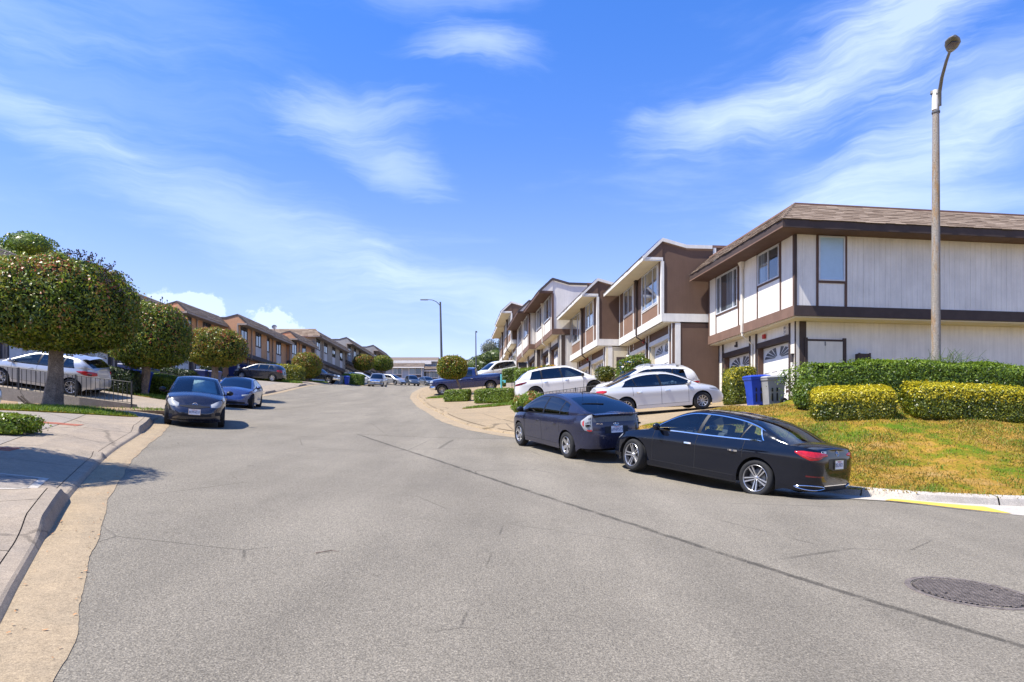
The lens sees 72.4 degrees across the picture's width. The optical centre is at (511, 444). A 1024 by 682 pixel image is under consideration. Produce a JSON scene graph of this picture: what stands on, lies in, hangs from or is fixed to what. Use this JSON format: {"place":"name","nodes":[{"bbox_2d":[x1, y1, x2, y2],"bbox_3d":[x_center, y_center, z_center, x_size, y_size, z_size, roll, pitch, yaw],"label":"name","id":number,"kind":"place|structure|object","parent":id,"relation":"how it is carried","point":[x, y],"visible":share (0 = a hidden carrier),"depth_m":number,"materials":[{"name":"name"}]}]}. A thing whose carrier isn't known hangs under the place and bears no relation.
{"place":"outdoors","nodes":[
{"label":"outdoors","id":0,"kind":"place"},
{"bbox_2d":[0,403,137,416],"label":"lawn","id":1,"kind":"structure","parent":0,"point":[70,412],"depth_m":19.09,"materials":[{"name":"green plant"}]},
{"bbox_2d":[0,248,147,405],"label":"street tree","id":2,"kind":"object","parent":1,"relation":"on","point":[55,306],"visible":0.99,"depth_m":20.08,"materials":[{"name":"green plant"}]},
{"bbox_2d":[0,381,165,408],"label":"driveway","id":3,"kind":"structure","parent":0,"point":[143,402],"depth_m":27.14,"materials":[{"name":"concrete"}]},
{"bbox_2d":[0,351,112,394],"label":"parked car","id":4,"kind":"object","parent":3,"relation":"on","point":[90,366],"visible":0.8,"depth_m":26.43,"materials":[{"name":"silver paint"}]},
{"bbox_2d":[105,390,165,399],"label":"lawn","id":5,"kind":"structure","parent":0,"point":[136,395],"depth_m":29.20,"materials":[{"name":"green plant"}]},
{"bbox_2d":[103,365,141,393],"bbox_3d":[-16.585,-2.747,29.610,1.724,1.339,1.057,0,0,0],"label":"hedge","id":6,"kind":"object","parent":5,"relation":"on","point":[126,374],"visible":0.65,"depth_m":29.19,"materials":[{"name":"green plant"}]},
{"bbox_2d":[107,296,196,393],"bbox_3d":[-15.609,-4.216,30.207,3.580,4.403,3.432,0,0,0],"label":"street tree","id":7,"kind":"object","parent":5,"relation":"on","point":[163,338],"visible":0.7,"depth_m":29.39,"materials":[{"name":"green plant"}]},
{"bbox_2d":[0,377,343,443],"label":"driveway","id":8,"kind":"structure","parent":0,"point":[54,417],"depth_m":17.90,"materials":[{"name":"grey concrete"}]},
{"bbox_2d":[0,411,51,434],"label":"hedge","id":9,"kind":"object","parent":8,"relation":"on","point":[11,424],"visible":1,"depth_m":13.57,"materials":[{"name":"green plant"}]},
{"bbox_2d":[0,400,163,413],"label":"planting bed","id":10,"kind":"object","parent":8,"relation":"on","point":[126,409],"visible":0.3,"depth_m":24.54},
{"bbox_2d":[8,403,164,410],"bbox_3d":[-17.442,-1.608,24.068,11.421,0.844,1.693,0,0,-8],"label":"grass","id":11,"kind":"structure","parent":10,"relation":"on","point":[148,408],"depth_m":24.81,"materials":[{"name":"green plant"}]},
{"bbox_2d":[158,367,199,375],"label":"hedge","id":12,"kind":"object","parent":8,"relation":"on","point":[181,372],"visible":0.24,"depth_m":39.11,"materials":[{"name":"green plant"}]},
{"bbox_2d":[233,363,286,380],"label":"parked car","id":13,"kind":"object","parent":8,"relation":"on","point":[272,372],"visible":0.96,"depth_m":60.09,"materials":[{"name":"paint"}]},
{"bbox_2d":[265,362,305,380],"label":"hedge","id":14,"kind":"object","parent":8,"relation":"on","point":[294,372],"visible":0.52,"depth_m":63.73,"materials":[{"name":"green plant"}]},
{"bbox_2d":[291,352,322,381],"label":"street tree","id":15,"kind":"object","parent":8,"relation":"on","point":[312,364],"visible":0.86,"depth_m":69.09,"materials":[{"name":"green plant"}]},
{"bbox_2d":[298,369,339,383],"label":"pickup truck","id":16,"kind":"object","parent":8,"relation":"on","point":[331,378],"visible":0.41,"depth_m":75.41,"materials":[{"name":"paint"}]},
{"bbox_2d":[0,382,398,563],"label":"sidewalk","id":17,"kind":"structure","parent":0,"point":[57,455],"depth_m":11.73,"materials":[{"name":"concrete"}]},
{"bbox_2d":[0,473,48,488],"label":"utility cover","id":18,"kind":"object","parent":17,"relation":"on","point":[10,481],"visible":0.87,"depth_m":9.12,"materials":[{"name":"white concrete"}]},
{"bbox_2d":[149,373,177,394],"bbox_3d":[-15.754,-2.671,31.912,2.171,1.273,1.614,0,0,0],"label":"hedge","id":19,"kind":"object","parent":17,"relation":"on","point":[163,380],"visible":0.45,"depth_m":31.30,"materials":[{"name":"green plant"}]},
{"bbox_2d":[0,383,367,623],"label":"kerb","id":20,"kind":"structure","parent":17,"relation":"on","point":[44,512],"depth_m":7.09,"materials":[{"name":"concrete"}]},
{"bbox_2d":[188,326,249,378],"bbox_3d":[-16.913,-4.753,39.992,3.710,4.016,3.433,0,0,0],"label":"street tree","id":21,"kind":"object","parent":17,"relation":"on","point":[214,348],"visible":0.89,"depth_m":38.99,"materials":[{"name":"green plant"}]},
{"bbox_2d":[342,373,364,384],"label":"hedge","id":22,"kind":"object","parent":17,"relation":"on","point":[357,379],"visible":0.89,"depth_m":87.98,"materials":[{"name":"green plant"}]},
{"bbox_2d":[352,353,374,372],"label":"street tree","id":23,"kind":"object","parent":17,"relation":"on","point":[363,362],"visible":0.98,"depth_m":99.10,"materials":[{"name":"green plant"}]},
{"bbox_2d":[373,355,393,373],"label":"street tree","id":24,"kind":"object","parent":17,"relation":"on","point":[382,363],"visible":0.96,"depth_m":105.01,"materials":[{"name":"green plant"}]},
{"bbox_2d":[15,383,511,438],"bbox_3d":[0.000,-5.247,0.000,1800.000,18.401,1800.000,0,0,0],"label":"ground","id":25,"kind":"structure","parent":0,"point":[419,396],"depth_m":27.82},
{"bbox_2d":[0,248,41,358],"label":"terrace house","id":26,"kind":"structure","parent":25,"relation":"on","point":[6,351],"depth_m":38.95,"materials":[{"name":"orange paint"}]},
{"bbox_2d":[9,346,37,357],"bbox_3d":[-28.259,-4.995,40.391,0.070,2.690,2.617,0,0,2],"label":"garage door","id":27,"kind":"structure","parent":26,"relation":"in","point":[14,352],"depth_m":39.97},
{"bbox_2d":[0,230,59,255],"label":"broad tree","id":28,"kind":"object","parent":25,"relation":"on","point":[31,243],"visible":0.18,"depth_m":54.20,"materials":[{"name":"green plant"}]},
{"bbox_2d":[0,387,136,407],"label":"garden wall","id":29,"kind":"structure","parent":25,"relation":"on","point":[8,394],"depth_m":24.72,"materials":[{"name":"grey concrete"}]},
{"bbox_2d":[1,366,131,407],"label":"iron fence","id":30,"kind":"object","parent":29,"relation":"on","point":[18,368],"visible":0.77,"depth_m":25.06,"materials":[{"name":"black metal"}]},
{"bbox_2d":[82,350,115,366],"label":"terrace house","id":31,"kind":"structure","parent":25,"relation":"on","point":[109,360],"depth_m":48.24,"materials":[{"name":"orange paint"}]},
{"bbox_2d":[88,351,107,363],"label":"garage door","id":32,"kind":"structure","parent":31,"relation":"in","point":[102,355],"depth_m":47.78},
{"bbox_2d":[116,294,183,369],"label":"terrace house","id":33,"kind":"structure","parent":25,"relation":"on","point":[142,297],"depth_m":51.28,"materials":[{"name":"orange paint"}]},
{"bbox_2d":[166,301,228,369],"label":"terrace house","id":34,"kind":"structure","parent":25,"relation":"on","point":[199,318],"depth_m":58.61,"materials":[{"name":"orange paint"}]},
{"bbox_2d":[220,314,275,376],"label":"terrace house","id":35,"kind":"structure","parent":25,"relation":"on","point":[254,334],"depth_m":65.42,"materials":[{"name":"orange paint"}]},
{"bbox_2d":[267,329,294,365],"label":"terrace house","id":36,"kind":"structure","parent":25,"relation":"on","point":[277,348],"depth_m":73.36,"materials":[{"name":"orange paint"}]},
{"bbox_2d":[281,331,318,378],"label":"terrace house","id":37,"kind":"structure","parent":25,"relation":"on","point":[303,344],"depth_m":77.86,"materials":[{"name":"orange paint"}]},
{"bbox_2d":[271,329,351,380],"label":"terrace house","id":38,"kind":"structure","parent":25,"relation":"on","point":[330,352],"depth_m":89.23,"materials":[{"name":"grey"}]},
{"bbox_2d":[333,337,374,376],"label":"terrace house","id":39,"kind":"structure","parent":25,"relation":"on","point":[354,348],"depth_m":101.42,"materials":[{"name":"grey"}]},
{"bbox_2d":[362,345,389,375],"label":"terrace house","id":40,"kind":"structure","parent":25,"relation":"on","point":[375,350],"depth_m":115.13,"materials":[{"name":"grey"}]},
{"bbox_2d":[383,357,439,379],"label":"terrace house","id":41,"kind":"structure","parent":25,"relation":"on","point":[403,367],"depth_m":165.00,"materials":[{"name":"grey"}]},
{"bbox_2d":[409,368,421,377],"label":"window","id":42,"kind":"structure","parent":41,"relation":"in","point":[417,372],"depth_m":164.91,"materials":[{"name":"white glass"}]},
{"bbox_2d":[420,299,442,357],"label":"street lamp","id":43,"kind":"object","parent":25,"relation":"on","point":[441,350],"visible":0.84,"depth_m":61.42,"materials":[{"name":"metal"}]},
{"bbox_2d":[424,367,440,379],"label":"terrace house","id":44,"kind":"structure","parent":25,"relation":"on","point":[431,372],"depth_m":166.93,"materials":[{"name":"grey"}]},
{"bbox_2d":[466,347,498,370],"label":"leafy tree","id":45,"kind":"object","parent":25,"relation":"on","point":[485,359],"visible":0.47,"depth_m":90.41,"materials":[{"name":"green plant"}]},
{"bbox_2d":[480,339,497,353],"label":"gum tree","id":46,"kind":"object","parent":25,"relation":"on","point":[490,345],"visible":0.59,"depth_m":110.64,"materials":[{"name":"green plant"}]},
{"bbox_2d":[492,327,508,360],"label":"terrace house","id":47,"kind":"structure","parent":25,"relation":"on","point":[498,332],"depth_m":70.40,"materials":[{"name":"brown paint"}]},
{"bbox_2d":[495,301,522,367],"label":"terrace house","id":48,"kind":"structure","parent":25,"relation":"on","point":[507,313],"depth_m":61.24,"materials":[{"name":"white paint"}]},
{"bbox_2d":[507,300,540,367],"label":"terrace house","id":49,"kind":"structure","parent":25,"relation":"on","point":[522,323],"depth_m":53.48,"materials":[{"name":"beige paint"}]},
{"bbox_2d":[523,277,590,368],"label":"terrace house","id":50,"kind":"structure","parent":25,"relation":"on","point":[551,301],"depth_m":45.05,"materials":[{"name":"beige paint"}]},
{"bbox_2d":[536,306,541,331],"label":"window","id":51,"kind":"structure","parent":50,"relation":"in","point":[539,312],"depth_m":49.77,"materials":[{"name":"grey glass"}]},
{"bbox_2d":[544,296,549,324],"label":"window","id":52,"kind":"structure","parent":50,"relation":"in","point":[547,302],"depth_m":46.55,"materials":[{"name":"grey glass"}]},
{"bbox_2d":[556,278,627,377],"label":"terrace house","id":53,"kind":"structure","parent":25,"relation":"on","point":[590,312],"depth_m":38.27,"materials":[{"name":"brown paint"}]},
{"bbox_2d":[571,312,579,345],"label":"window","id":54,"kind":"structure","parent":53,"relation":"in","point":[575,321],"depth_m":43.19,"materials":[{"name":"glass"}]},
{"bbox_2d":[585,300,592,330],"bbox_3d":[4.363,-7.250,39.384,0.070,1.420,1.920,0,0,-7],"label":"window","id":55,"kind":"structure","parent":53,"relation":"in","point":[588,308],"depth_m":39.36,"materials":[{"name":"grey glass"}]},
{"bbox_2d":[604,238,725,387],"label":"terrace house","id":56,"kind":"structure","parent":25,"relation":"on","point":[663,309],"depth_m":30.48,"materials":[{"name":"brown paint"}]},
{"bbox_2d":[623,285,632,318],"bbox_3d":[5.944,-7.280,35.752,0.070,1.360,1.880,0,0,-6],"label":"window","id":57,"kind":"structure","parent":56,"relation":"in","point":[628,294],"depth_m":35.73,"materials":[{"name":"glass"}]},
{"bbox_2d":[641,264,657,313],"bbox_3d":[6.298,-7.090,32.068,0.070,1.740,2.560,0,0,-6],"label":"window","id":58,"kind":"structure","parent":56,"relation":"in","point":[649,281],"depth_m":32.08,"materials":[{"name":"glass"}]},
{"bbox_2d":[655,341,667,363],"bbox_3d":[7.017,-3.345,32.273,0.070,2.690,2.783,0,0,-6],"label":"garage door","id":59,"kind":"structure","parent":56,"relation":"in","point":[661,351],"depth_m":32.52,"materials":[{"name":"white metal"}]},
{"bbox_2d":[417,387,1023,505],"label":"kerb","id":60,"kind":"structure","parent":25,"relation":"on","point":[1005,500],"depth_m":12.59,"materials":[{"name":"beige concrete"}]},
{"bbox_2d":[689,203,1023,399],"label":"terrace house","id":61,"kind":"structure","parent":25,"relation":"on","point":[794,283],"depth_m":24.36,"materials":[{"name":"beige paint"}]},
{"bbox_2d":[716,266,737,316],"bbox_3d":[8.753,-6.210,28.529,0.070,1.620,2.050,0,0,-8],"label":"window","id":62,"kind":"structure","parent":61,"relation":"in","point":[727,283],"depth_m":28.47,"materials":[{"name":"grey glass"}]},
{"bbox_2d":[730,353,748,367],"bbox_3d":[9.456,-2.345,28.793,0.070,2.690,2.200,0,0,-8],"label":"garage door","id":63,"kind":"structure","parent":61,"relation":"in","point":[742,360],"depth_m":28.88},
{"bbox_2d":[757,243,779,287],"bbox_3d":[9.232,-6.420,25.200,0.070,1.200,1.640,0,0,-8],"label":"window","id":64,"kind":"structure","parent":61,"relation":"in","point":[768,262],"depth_m":25.17,"materials":[{"name":"glass"}]},
{"bbox_2d":[764,343,787,399],"bbox_3d":[9.870,-2.345,25.898,0.070,2.690,2.200,0,0,-8],"label":"garage door","id":65,"kind":"structure","parent":61,"relation":"in","point":[775,357],"depth_m":25.96,"materials":[{"name":"white metal"}]},
{"bbox_2d":[804,337,845,377],"bbox_3d":[10.912,-2.160,24.379,1.560,3.120,0.059,0,0,-8],"label":"utility door","id":66,"kind":"structure","parent":61,"relation":"in","point":[815,350],"depth_m":24.36,"materials":[{"name":"metal"}]},
{"bbox_2d":[819,235,844,280],"bbox_3d":[10.796,-6.287,23.647,0.950,1.505,0.070,0,0,-8],"label":"window","id":67,"kind":"structure","parent":61,"relation":"in","point":[830,237],"depth_m":23.64,"materials":[{"name":"glass"}]},
{"bbox_2d":[368,373,387,386],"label":"parked car","id":68,"kind":"object","parent":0,"point":[380,379],"visible":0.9,"depth_m":83.19,"materials":[{"name":"paint"}]},
{"bbox_2d":[0,0,1023,359],"label":"sky","id":69,"kind":"structure","parent":0,"point":[333,168],"materials":[{"name":"blue"}]},
{"bbox_2d":[53,384,1023,681],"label":"road","id":70,"kind":"structure","parent":0,"point":[459,554],"depth_m":6.74,"materials":[{"name":"grey asphalt"}]},
{"bbox_2d":[0,384,365,681],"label":"gutter","id":71,"kind":"object","parent":70,"relation":"on","point":[48,592],"visible":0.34,"depth_m":5.55,"materials":[{"name":"concrete"}]},
{"bbox_2d":[159,376,232,426],"bbox_3d":[-9.973,-1.434,22.180,2.073,1.480,4.323,3,4,-23],"label":"parked car","id":72,"kind":"object","parent":70,"relation":"on","point":[197,398],"visible":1,"depth_m":20.65,"materials":[{"name":"paint"}]},
{"bbox_2d":[220,376,262,408],"bbox_3d":[-13.492,-2.634,34.619,2.216,1.455,4.706,5,4,-13],"label":"parked car","id":73,"kind":"object","parent":70,"relation":"on","point":[248,392],"visible":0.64,"depth_m":33.34,"materials":[{"name":"paint"}]},
{"bbox_2d":[384,374,404,384],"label":"parked car","id":74,"kind":"object","parent":70,"relation":"on","point":[393,379],"visible":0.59,"depth_m":102.97,"materials":[{"name":"silver paint"}]},
{"bbox_2d":[404,375,419,385],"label":"parked car","id":75,"kind":"object","parent":70,"relation":"on","point":[412,379],"visible":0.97,"depth_m":111.77,"materials":[{"name":"paint"}]},
{"bbox_2d":[410,386,514,437],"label":"gutter","id":76,"kind":"object","parent":70,"relation":"on","point":[423,407],"visible":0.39,"depth_m":27.68,"materials":[{"name":"concrete"}]},
{"bbox_2d":[514,384,640,457],"bbox_3d":[1.499,-0.776,17.848,2.132,1.809,4.495,-4,8,-23],"label":"parked car","id":77,"kind":"object","parent":70,"relation":"on","point":[570,424],"visible":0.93,"depth_m":16.36,"materials":[{"name":"paint"}]},
{"bbox_2d":[615,409,851,494],"bbox_3d":[4.238,0.026,14.104,2.175,1.455,4.773,-1,8,-40],"label":"parked car","id":78,"kind":"object","parent":70,"relation":"on","point":[777,453],"visible":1,"depth_m":12.98,"materials":[{"name":"black paint"}]},
{"bbox_2d":[736,480,1023,514],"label":"gutter","id":79,"kind":"object","parent":70,"relation":"on","point":[1016,510],"visible":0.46,"depth_m":12.43,"materials":[{"name":"white concrete"}]},
{"bbox_2d":[887,499,1007,512],"bbox_3d":[7.354,1.041,11.948,1.934,0.193,0.770,0,0,10],"label":"road marking","id":80,"kind":"object","parent":79,"relation":"on","point":[982,508],"visible":1,"depth_m":11.90,"materials":[{"name":"yellow paint"}]},
{"bbox_2d":[904,576,1023,609],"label":"manhole cover","id":81,"kind":"object","parent":70,"relation":"on","point":[969,592],"visible":1,"depth_m":6.43,"materials":[{"name":"metal"}]},
{"bbox_2d":[420,386,758,430],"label":"driveway","id":82,"kind":"structure","parent":0,"point":[500,417],"depth_m":27.83,"materials":[{"name":"beige concrete"}]},
{"bbox_2d":[436,354,467,388],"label":"street tree","id":83,"kind":"object","parent":82,"relation":"on","point":[451,367],"visible":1,"depth_m":45.31,"materials":[{"name":"green plant"}]},
{"bbox_2d":[443,388,471,401],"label":"hedge","id":84,"kind":"object","parent":82,"relation":"on","point":[455,395],"visible":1,"depth_m":41.37,"materials":[{"name":"green plant"}]},
{"bbox_2d":[429,367,501,394],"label":"pickup truck","id":85,"kind":"object","parent":82,"relation":"on","point":[473,378],"visible":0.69,"depth_m":53.51,"materials":[{"name":"blue paint"}]},
{"bbox_2d":[472,387,513,403],"bbox_3d":[-0.981,-2.756,39.301,2.581,1.017,0.936,0,0,14],"label":"hedge","id":86,"kind":"object","parent":82,"relation":"on","point":[492,395],"visible":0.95,"depth_m":38.95,"materials":[{"name":"green plant"}]},
{"bbox_2d":[478,360,515,373],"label":"parked car","id":87,"kind":"object","parent":82,"relation":"on","point":[495,367],"visible":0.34,"depth_m":61.16,"materials":[{"name":"white paint"}]},
{"bbox_2d":[502,366,517,386],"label":"hedge","id":88,"kind":"object","parent":82,"relation":"on","point":[507,374],"visible":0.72,"depth_m":49.59,"materials":[{"name":"green plant"}]},
{"bbox_2d":[512,366,535,384],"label":"hedge","id":89,"kind":"object","parent":82,"relation":"on","point":[519,372],"visible":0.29,"depth_m":43.81,"materials":[{"name":"green plant"}]},
{"bbox_2d":[508,390,543,412],"bbox_3d":[0.652,-1.559,26.895,1.647,1.190,1.439,0,0,0],"label":"flowering shrub","id":90,"kind":"object","parent":82,"relation":"on","point":[524,399],"visible":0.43,"depth_m":26.54,"materials":[{"name":"green plant"}]},
{"bbox_2d":[514,365,604,395],"bbox_3d":[2.610,-3.300,36.958,5.050,1.745,2.325,-6,3,-3],"label":"parked car","id":91,"kind":"object","parent":82,"relation":"on","point":[551,378],"visible":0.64,"depth_m":36.05,"materials":[{"name":"white paint"}]},
{"bbox_2d":[594,366,616,381],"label":"flowering shrub","id":92,"kind":"object","parent":82,"relation":"on","point":[605,374],"visible":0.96,"depth_m":33.35,"materials":[{"name":"green plant"}]},
{"bbox_2d":[614,353,651,377],"bbox_3d":[5.559,-3.270,31.633,1.916,1.856,1.637,0,0,0],"label":"flowering shrub","id":93,"kind":"object","parent":82,"relation":"on","point":[631,363],"visible":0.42,"depth_m":31.24,"materials":[{"name":"green plant"}]},
{"bbox_2d":[590,363,699,391],"bbox_3d":[5.509,-2.502,29.173,4.550,1.750,2.214,-2,8,-1],"label":"parked car","id":94,"kind":"object","parent":82,"relation":"on","point":[684,371],"visible":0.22,"depth_m":28.45,"materials":[{"name":"white paint"}]},
{"bbox_2d":[591,372,723,408],"bbox_3d":[5.191,-1.909,25.182,4.634,1.450,2.166,-5,5,-3],"label":"parked car","id":95,"kind":"object","parent":82,"relation":"on","point":[644,390],"visible":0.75,"depth_m":24.37,"materials":[{"name":"paint"}]},
{"bbox_2d":[720,365,756,404],"bbox_3d":[8.540,-2.197,26.357,1.196,1.690,1.107,0,0,-5],"label":"hedge","id":96,"kind":"object","parent":82,"relation":"on","point":[733,389],"visible":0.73,"depth_m":25.92,"materials":[{"name":"green plant"}]},
{"bbox_2d":[742,374,769,405],"bbox_3d":[8.102,-1.786,23.073,0.771,1.030,0.620,-4,4,-8],"label":"wheelie bin","id":97,"kind":"object","parent":82,"relation":"on","point":[753,387],"visible":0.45,"depth_m":22.84,"materials":[{"name":"plastic"}]},
{"bbox_2d":[760,375,787,404],"bbox_3d":[8.485,-1.758,22.723,0.771,0.980,0.620,-4,4,-10],"label":"wheelie bin","id":98,"kind":"object","parent":82,"relation":"on","point":[769,391],"visible":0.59,"depth_m":22.49,"materials":[{"name":"plastic"}]},
{"bbox_2d":[639,398,1023,498],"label":"lawn","id":99,"kind":"structure","parent":0,"point":[976,459],"depth_m":15.38,"materials":[{"name":"green plant"}]},
{"bbox_2d":[792,377,833,410],"bbox_3d":[8.593,-1.428,19.985,1.094,1.041,1.063,0,0,0],"label":"shrub","id":100,"kind":"object","parent":99,"relation":"on","point":[803,387],"visible":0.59,"depth_m":19.71,"materials":[{"name":"green plant"}]},
{"bbox_2d":[805,383,898,420],"bbox_3d":[8.896,-1.119,18.300,2.261,1.076,0.985,0,0,8],"label":"hedge","id":101,"kind":"object","parent":99,"relation":"on","point":[857,401],"visible":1,"depth_m":17.94,"materials":[{"name":"yellow plant"}]},
{"bbox_2d":[766,357,1023,402],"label":"hedge","id":102,"kind":"object","parent":99,"relation":"on","point":[890,373],"visible":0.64,"depth_m":20.29,"materials":[{"name":"green plant"}]},
{"bbox_2d":[928,347,986,363],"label":"wild shoots","id":103,"kind":"object","parent":102,"relation":"on","point":[961,359],"visible":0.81,"depth_m":20.65,"materials":[{"name":"green plant"}]},
{"bbox_2d":[930,35,960,360],"bbox_3d":[12.685,-6.002,20.486,0.414,10.506,2.985,0,0,23],"label":"street lamp","id":104,"kind":"object","parent":99,"relation":"on","point":[952,43],"visible":0.99,"depth_m":21.65,"materials":[{"name":"metal"}]},
{"bbox_2d":[868,481,1023,495],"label":"grass","id":105,"kind":"structure","parent":99,"relation":"on","point":[932,489],"depth_m":12.83,"materials":[{"name":"plant"}]},
{"bbox_2d":[897,379,1023,422],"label":"hedge","id":106,"kind":"object","parent":99,"relation":"on","point":[946,400],"visible":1,"depth_m":17.93,"materials":[{"name":"plant"}]},
{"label":"lawn","id":107,"kind":"structure","parent":0,"visible":0},
{"bbox_2d":[464,401,512,407],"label":"grass","id":108,"kind":"structure","parent":107,"relation":"on","point":[494,404],"depth_m":34.13,"materials":[{"name":"green plant"}]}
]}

